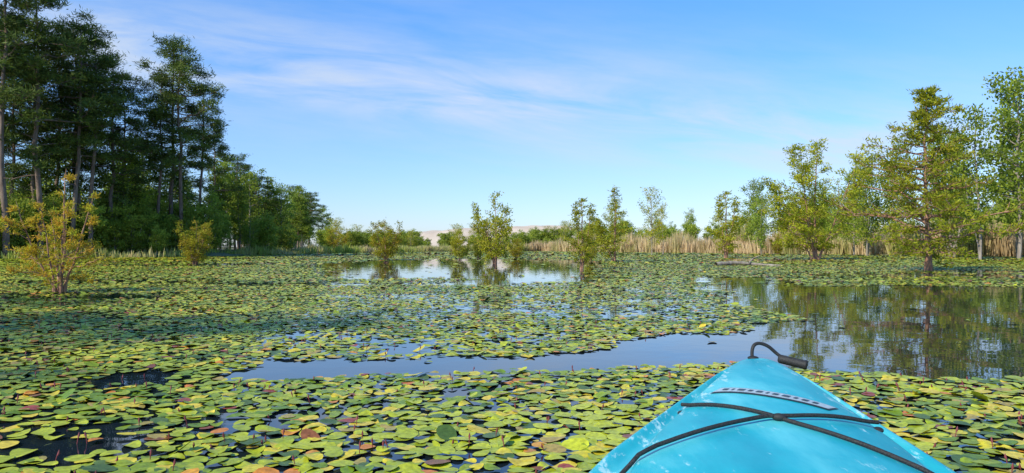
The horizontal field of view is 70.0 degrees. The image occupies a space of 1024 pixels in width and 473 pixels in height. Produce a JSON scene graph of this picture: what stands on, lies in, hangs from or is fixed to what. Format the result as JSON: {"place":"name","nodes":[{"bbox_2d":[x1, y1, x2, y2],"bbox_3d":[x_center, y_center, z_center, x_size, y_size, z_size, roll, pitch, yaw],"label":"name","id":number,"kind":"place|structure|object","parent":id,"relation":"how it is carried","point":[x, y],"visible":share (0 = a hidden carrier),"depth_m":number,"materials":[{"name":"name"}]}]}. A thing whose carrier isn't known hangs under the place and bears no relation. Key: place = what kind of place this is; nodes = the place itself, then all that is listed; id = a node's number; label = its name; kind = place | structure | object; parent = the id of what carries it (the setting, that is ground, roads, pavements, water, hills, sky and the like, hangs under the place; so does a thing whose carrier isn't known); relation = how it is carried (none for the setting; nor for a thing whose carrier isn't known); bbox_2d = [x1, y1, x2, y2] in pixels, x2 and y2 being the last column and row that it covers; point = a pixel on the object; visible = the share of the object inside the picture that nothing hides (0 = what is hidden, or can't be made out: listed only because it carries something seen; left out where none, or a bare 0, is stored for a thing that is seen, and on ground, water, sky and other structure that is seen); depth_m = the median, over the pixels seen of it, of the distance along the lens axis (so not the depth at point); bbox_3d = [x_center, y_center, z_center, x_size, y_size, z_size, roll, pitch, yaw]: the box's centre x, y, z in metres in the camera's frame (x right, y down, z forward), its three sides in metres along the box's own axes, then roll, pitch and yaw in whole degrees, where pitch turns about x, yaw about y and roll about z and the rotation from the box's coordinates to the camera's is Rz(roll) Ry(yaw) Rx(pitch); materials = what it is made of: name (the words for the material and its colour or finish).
{"place":"outdoors","nodes":[
{"label":"outdoors","id":0,"kind":"place"},
{"bbox_2d":[13,247,896,256],"bbox_3d":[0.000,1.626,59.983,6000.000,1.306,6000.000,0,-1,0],"label":"ground","id":1,"kind":"structure","parent":0,"point":[211,253],"depth_m":57.99,"materials":[{"name":"green plant"}]},
{"bbox_2d":[0,0,44,126],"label":"pine tree","id":2,"kind":"object","parent":1,"relation":"on","point":[17,78],"visible":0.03,"depth_m":51.12,"materials":[{"name":"green plant"}]},
{"bbox_2d":[0,3,54,143],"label":"pine tree","id":3,"kind":"object","parent":1,"relation":"on","point":[25,78],"visible":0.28,"depth_m":46.55,"materials":[{"name":"green plant"}]},
{"bbox_2d":[0,0,55,256],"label":"pine tree","id":4,"kind":"object","parent":1,"relation":"on","point":[28,33],"visible":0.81,"depth_m":44.99,"materials":[{"name":"green plant"}]},
{"bbox_2d":[0,47,67,249],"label":"pine tree","id":5,"kind":"object","parent":1,"relation":"on","point":[9,152],"visible":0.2,"depth_m":49.79,"materials":[{"name":"green plant"}]},
{"bbox_2d":[19,155,68,200],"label":"broadleaf tree","id":6,"kind":"object","parent":1,"relation":"on","point":[43,188],"visible":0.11,"depth_m":51.80,"materials":[{"name":"green plant"}]},
{"bbox_2d":[0,9,90,201],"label":"pine tree","id":7,"kind":"object","parent":1,"relation":"on","point":[59,125],"visible":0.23,"depth_m":49.14,"materials":[{"name":"green plant"}]},
{"bbox_2d":[8,34,89,195],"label":"pine tree","id":8,"kind":"object","parent":1,"relation":"on","point":[59,162],"visible":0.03,"depth_m":55.29,"materials":[{"name":"green plant"}]},
{"bbox_2d":[0,0,113,251],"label":"pine tree","id":9,"kind":"object","parent":1,"relation":"on","point":[34,60],"visible":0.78,"depth_m":46.86,"materials":[{"name":"green plant"}]},
{"bbox_2d":[45,192,70,249],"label":"broadleaf tree","id":10,"kind":"object","parent":1,"relation":"on","point":[58,203],"visible":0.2,"depth_m":49.53,"materials":[{"name":"green plant"}]},
{"bbox_2d":[30,158,107,202],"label":"broadleaf tree","id":11,"kind":"object","parent":1,"relation":"on","point":[84,193],"visible":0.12,"depth_m":57.35,"materials":[{"name":"green plant"}]},
{"bbox_2d":[10,19,136,199],"bbox_3d":[-31.705,-6.840,53.246,7.819,17.493,7.635,0,-1,11],"label":"pine tree","id":12,"kind":"object","parent":1,"relation":"on","point":[69,170],"visible":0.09,"depth_m":52.52,"materials":[{"name":"green plant"}]},
{"bbox_2d":[20,4,128,251],"bbox_3d":[-29.480,-6.849,49.655,6.613,17.375,6.856,0,-1,-10],"label":"pine tree","id":13,"kind":"object","parent":1,"relation":"on","point":[89,104],"visible":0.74,"depth_m":49.01,"materials":[{"name":"green plant"}]},
{"bbox_2d":[28,58,130,220],"bbox_3d":[-30.241,-5.373,51.282,6.247,14.312,6.397,1,-1,-35],"label":"pine tree","id":14,"kind":"object","parent":1,"relation":"on","point":[104,171],"visible":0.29,"depth_m":50.94,"materials":[{"name":"green plant"}]},
{"bbox_2d":[75,204,94,241],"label":"broadleaf tree","id":15,"kind":"object","parent":1,"relation":"on","point":[85,226],"visible":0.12,"depth_m":50.75,"materials":[{"name":"green plant"}]},
{"bbox_2d":[51,20,130,248],"bbox_3d":[-28.716,-6.461,50.356,5.084,16.588,5.315,-1,-1,37],"label":"pine tree","id":16,"kind":"object","parent":1,"relation":"on","point":[101,36],"visible":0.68,"depth_m":50.07,"materials":[{"name":"green plant"}]},
{"bbox_2d":[66,50,166,237],"bbox_3d":[-29.115,-5.748,52.904,6.617,15.160,6.776,0,-1,8],"label":"pine tree","id":17,"kind":"object","parent":1,"relation":"on","point":[149,149],"visible":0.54,"depth_m":52.80,"materials":[{"name":"green plant"}]},
{"bbox_2d":[81,84,168,251],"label":"pine tree","id":18,"kind":"object","parent":1,"relation":"on","point":[152,166],"visible":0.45,"depth_m":54.01,"materials":[{"name":"green plant"}]},
{"bbox_2d":[97,133,164,229],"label":"broadleaf tree","id":19,"kind":"object","parent":1,"relation":"on","point":[142,194],"visible":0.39,"depth_m":54.47,"materials":[{"name":"green plant"}]},
{"bbox_2d":[110,136,173,205],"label":"broadleaf tree","id":20,"kind":"object","parent":1,"relation":"on","point":[148,187],"visible":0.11,"depth_m":59.89,"materials":[{"name":"green plant"}]},
{"bbox_2d":[126,66,188,213],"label":"pine tree","id":21,"kind":"object","parent":1,"relation":"on","point":[160,124],"visible":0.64,"depth_m":55.98,"materials":[{"name":"green plant"}]},
{"bbox_2d":[125,32,225,220],"bbox_3d":[-27.106,-6.923,57.874,7.774,17.811,7.961,0,-1,1],"label":"pine tree","id":22,"kind":"object","parent":1,"relation":"on","point":[173,173],"visible":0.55,"depth_m":57.39,"materials":[{"name":"green plant"}]},
{"bbox_2d":[153,157,203,214],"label":"broadleaf tree","id":23,"kind":"object","parent":1,"relation":"on","point":[175,188],"visible":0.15,"depth_m":60.06,"materials":[{"name":"green plant"}]},
{"bbox_2d":[139,35,230,226],"bbox_3d":[-25.356,-6.954,56.622,6.778,17.809,7.028,1,-1,-44],"label":"pine tree","id":24,"kind":"object","parent":1,"relation":"on","point":[182,78],"visible":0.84,"depth_m":56.60,"materials":[{"name":"green plant"}]},
{"bbox_2d":[174,79,230,203],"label":"pine tree","id":25,"kind":"object","parent":1,"relation":"on","point":[220,150],"visible":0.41,"depth_m":60.24,"materials":[{"name":"green plant"}]},
{"bbox_2d":[197,160,234,249],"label":"broadleaf tree","id":26,"kind":"object","parent":1,"relation":"on","point":[220,181],"visible":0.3,"depth_m":65.21,"materials":[{"name":"green plant"}]},
{"bbox_2d":[202,183,232,248],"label":"broadleaf tree","id":27,"kind":"object","parent":1,"relation":"on","point":[212,196],"visible":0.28,"depth_m":60.73,"materials":[{"name":"green plant"}]},
{"bbox_2d":[190,127,245,213],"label":"pine tree","id":28,"kind":"object","parent":1,"relation":"on","point":[227,168],"visible":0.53,"depth_m":64.07,"materials":[{"name":"green plant"}]},
{"bbox_2d":[220,220,238,250],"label":"broadleaf tree","id":29,"kind":"object","parent":1,"relation":"on","point":[231,243],"visible":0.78,"depth_m":59.91,"materials":[{"name":"green plant"}]},
{"bbox_2d":[223,179,255,248],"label":"broadleaf tree","id":30,"kind":"object","parent":1,"relation":"on","point":[235,218],"visible":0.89,"depth_m":64.41,"materials":[{"name":"green plant"}]},
{"bbox_2d":[241,217,260,250],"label":"broadleaf tree","id":31,"kind":"object","parent":1,"relation":"on","point":[248,237],"visible":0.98,"depth_m":63.03,"materials":[{"name":"green plant"}]},
{"bbox_2d":[324,228,350,248],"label":"cypress shrub","id":32,"kind":"object","parent":1,"relation":"on","point":[344,241],"visible":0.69,"depth_m":87.86,"materials":[{"name":"green plant"}]},
{"bbox_2d":[0,145,1023,254],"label":"distant treeline","id":33,"kind":"object","parent":1,"relation":"on","point":[292,224],"visible":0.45,"depth_m":70.05,"materials":[{"name":"green plant"}]},
{"bbox_2d":[703,190,748,257],"bbox_3d":[13.708,-0.438,46.873,2.884,5.105,2.112,0,-1,18],"label":"cypress shrub","id":34,"kind":"object","parent":1,"relation":"on","point":[722,234],"visible":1,"depth_m":46.84,"materials":[{"name":"green plant"}]},
{"bbox_2d":[738,178,770,242],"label":"broadleaf tree","id":35,"kind":"object","parent":1,"relation":"on","point":[754,186],"visible":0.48,"depth_m":80.02,"materials":[{"name":"green plant"}]},
{"bbox_2d":[0,252,1023,472],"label":"pond water","id":36,"kind":"structure","parent":0,"point":[935,334],"depth_m":5.45,"materials":[{"name":"blue liquid"}]},
{"bbox_2d":[0,169,118,292],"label":"cypress shrub","id":37,"kind":"object","parent":36,"relation":"in","point":[63,245],"visible":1,"depth_m":11.36,"materials":[{"name":"green plant"}]},
{"bbox_2d":[173,219,216,264],"bbox_3d":[-12.798,0.344,29.998,1.606,2.354,1.608,0,-1,9],"label":"cypress shrub","id":38,"kind":"object","parent":36,"relation":"in","point":[196,256],"visible":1,"depth_m":29.78,"materials":[{"name":"green plant"}]},
{"bbox_2d":[366,219,404,259],"bbox_3d":[-7.021,0.329,40.227,2.054,2.825,2.052,0,-1,-19],"label":"cypress shrub","id":39,"kind":"object","parent":36,"relation":"in","point":[383,247],"visible":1,"depth_m":39.89,"materials":[{"name":"green plant"}]},
{"bbox_2d":[450,223,472,259],"bbox_3d":[-2.953,0.466,41.925,1.336,2.518,1.486,0,-1,17],"label":"cypress shrub","id":40,"kind":"object","parent":36,"relation":"in","point":[455,245],"visible":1,"depth_m":41.79,"materials":[{"name":"green plant"}]},
{"bbox_2d":[472,231,483,258],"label":"cypress shrub","id":41,"kind":"object","parent":36,"relation":"in","point":[475,249],"visible":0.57,"depth_m":42.89,"materials":[{"name":"green plant"}]},
{"bbox_2d":[470,191,515,263],"bbox_3d":[-0.855,-0.126,31.970,2.378,3.843,2.138,-1,-1,36],"label":"cypress shrub","id":42,"kind":"object","parent":36,"relation":"in","point":[483,225],"visible":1,"depth_m":31.92,"materials":[{"name":"green plant"}]},
{"bbox_2d":[0,251,1023,472],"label":"lily pads","id":43,"kind":"object","parent":36,"relation":"on","point":[587,444],"visible":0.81,"depth_m":4.11,"materials":[{"name":"green plant"}]},
{"bbox_2d":[0,212,1023,258],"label":"marsh reeds","id":44,"kind":"object","parent":36,"relation":"in","point":[996,246],"visible":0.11,"depth_m":73.56,"materials":[{"name":"beige plant"}]},
{"bbox_2d":[1,317,1022,472],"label":"watershield buds","id":45,"kind":"object","parent":36,"relation":"on","point":[548,419],"visible":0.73,"depth_m":3.29,"materials":[{"name":"red"}]},
{"bbox_2d":[506,238,525,257],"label":"cypress shrub","id":46,"kind":"object","parent":36,"relation":"in","point":[515,254],"visible":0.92,"depth_m":45.80,"materials":[{"name":"green plant"}]},
{"bbox_2d":[561,198,602,268],"bbox_3d":[2.251,0.080,23.633,1.442,2.730,1.056,0,-1,12],"label":"cypress shrub","id":47,"kind":"object","parent":36,"relation":"in","point":[584,246],"visible":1,"depth_m":23.62,"materials":[{"name":"green plant"}]},
{"bbox_2d":[584,230,598,259],"bbox_3d":[4.269,0.559,38.987,1.069,2.120,1.189,1,-1,-32],"label":"cypress shrub","id":48,"kind":"object","parent":36,"relation":"in","point":[594,251],"visible":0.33,"depth_m":38.88,"materials":[{"name":"green plant"}]},
{"bbox_2d":[592,185,631,260],"bbox_3d":[4.993,-0.378,36.481,1.891,4.485,2.033,-1,-1,42],"label":"cypress shrub","id":49,"kind":"object","parent":36,"relation":"in","point":[607,243],"visible":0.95,"depth_m":36.47,"materials":[{"name":"green plant"}]},
{"bbox_2d":[601,197,627,238],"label":"young tree","id":50,"kind":"object","parent":36,"relation":"on","point":[614,217],"visible":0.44,"depth_m":70.04,"materials":[{"name":"green plant"}]},
{"bbox_2d":[636,187,667,254],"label":"young tree","id":51,"kind":"object","parent":36,"relation":"in","point":[653,226],"visible":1,"depth_m":64.89,"materials":[{"name":"green plant"}]},
{"bbox_2d":[652,202,669,253],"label":"young tree","id":52,"kind":"object","parent":36,"relation":"in","point":[659,228],"visible":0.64,"depth_m":74.98,"materials":[{"name":"green plant"}]},
{"bbox_2d":[714,255,775,265],"bbox_3d":[9.078,0.946,28.262,2.659,0.458,0.588,0,-1,-3],"label":"floating log","id":53,"kind":"object","parent":36,"relation":"on","point":[735,263],"visible":0.86,"depth_m":28.35,"materials":[{"name":"grey wood"}]},
{"bbox_2d":[748,189,771,253],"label":"broadleaf tree","id":54,"kind":"object","parent":36,"relation":"in","point":[760,230],"visible":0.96,"depth_m":65.89,"materials":[{"name":"green plant"}]},
{"bbox_2d":[589,342,955,472],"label":"kayak","id":55,"kind":"object","parent":36,"relation":"on","point":[752,413],"visible":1,"depth_m":1.50,"materials":[{"name":"teal plastic"}]},
{"bbox_2d":[768,234,783,254],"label":"cypress shrub","id":56,"kind":"object","parent":36,"relation":"in","point":[777,246],"visible":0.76,"depth_m":65.87,"materials":[{"name":"green plant"}]},
{"bbox_2d":[757,137,885,258],"bbox_3d":[17.675,-1.955,42.321,6.251,7.655,6.107,0,-1,-23],"label":"bald cypress","id":57,"kind":"object","parent":36,"relation":"in","point":[809,229],"visible":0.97,"depth_m":41.93,"materials":[{"name":"green plant"}]},
{"bbox_2d":[810,180,836,251],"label":"broadleaf tree","id":58,"kind":"object","parent":36,"relation":"in","point":[826,229],"visible":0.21,"depth_m":57.53,"materials":[{"name":"green plant"}]},
{"bbox_2d":[829,165,880,254],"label":"broadleaf tree","id":59,"kind":"object","parent":36,"relation":"in","point":[854,242],"visible":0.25,"depth_m":61.99,"materials":[{"name":"green plant"}]},
{"bbox_2d":[850,153,891,255],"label":"broadleaf tree","id":60,"kind":"object","parent":36,"relation":"on","point":[873,222],"visible":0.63,"depth_m":55.67,"materials":[{"name":"green plant"}]},
{"bbox_2d":[874,142,921,246],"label":"broadleaf tree","id":61,"kind":"object","parent":36,"relation":"in","point":[893,206],"visible":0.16,"depth_m":56.32,"materials":[{"name":"green plant"}]},
{"bbox_2d":[819,84,1023,270],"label":"bald cypress","id":62,"kind":"object","parent":36,"relation":"in","point":[928,247],"visible":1,"depth_m":21.53,"materials":[{"name":"green plant"}]},
{"bbox_2d":[919,130,974,255],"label":"broadleaf tree","id":63,"kind":"object","parent":36,"relation":"on","point":[949,192],"visible":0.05,"depth_m":55.13,"materials":[{"name":"green plant"}]},
{"bbox_2d":[919,113,992,257],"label":"broadleaf tree","id":64,"kind":"object","parent":36,"relation":"on","point":[936,209],"visible":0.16,"depth_m":49.83,"materials":[{"name":"green plant"}]},
{"bbox_2d":[942,103,1006,258],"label":"broadleaf tree","id":65,"kind":"object","parent":36,"relation":"on","point":[962,167],"visible":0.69,"depth_m":45.05,"materials":[{"name":"green plant"}]},
{"bbox_2d":[967,66,1023,257],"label":"broadleaf tree","id":66,"kind":"object","parent":36,"relation":"in","point":[1010,144],"visible":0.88,"depth_m":45.44,"materials":[{"name":"green plant"}]},
{"bbox_2d":[983,94,1023,256],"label":"broadleaf tree","id":67,"kind":"object","parent":36,"relation":"in","point":[1002,172],"visible":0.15,"depth_m":51.98,"materials":[{"name":"green plant"}]},
{"bbox_2d":[1000,93,1023,199],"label":"broadleaf tree","id":68,"kind":"object","parent":36,"relation":"in","point":[1012,161],"visible":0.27,"depth_m":47.01,"materials":[{"name":"green plant"}]},
{"bbox_2d":[0,0,1023,246],"label":"sky","id":69,"kind":"structure","parent":0,"point":[414,113],"materials":[{"name":"blue"}]},
{"bbox_2d":[420,225,607,246],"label":"sand dune","id":70,"kind":"structure","parent":0,"point":[432,235],"depth_m":296.04,"materials":[{"name":"white sand"}]}
]}

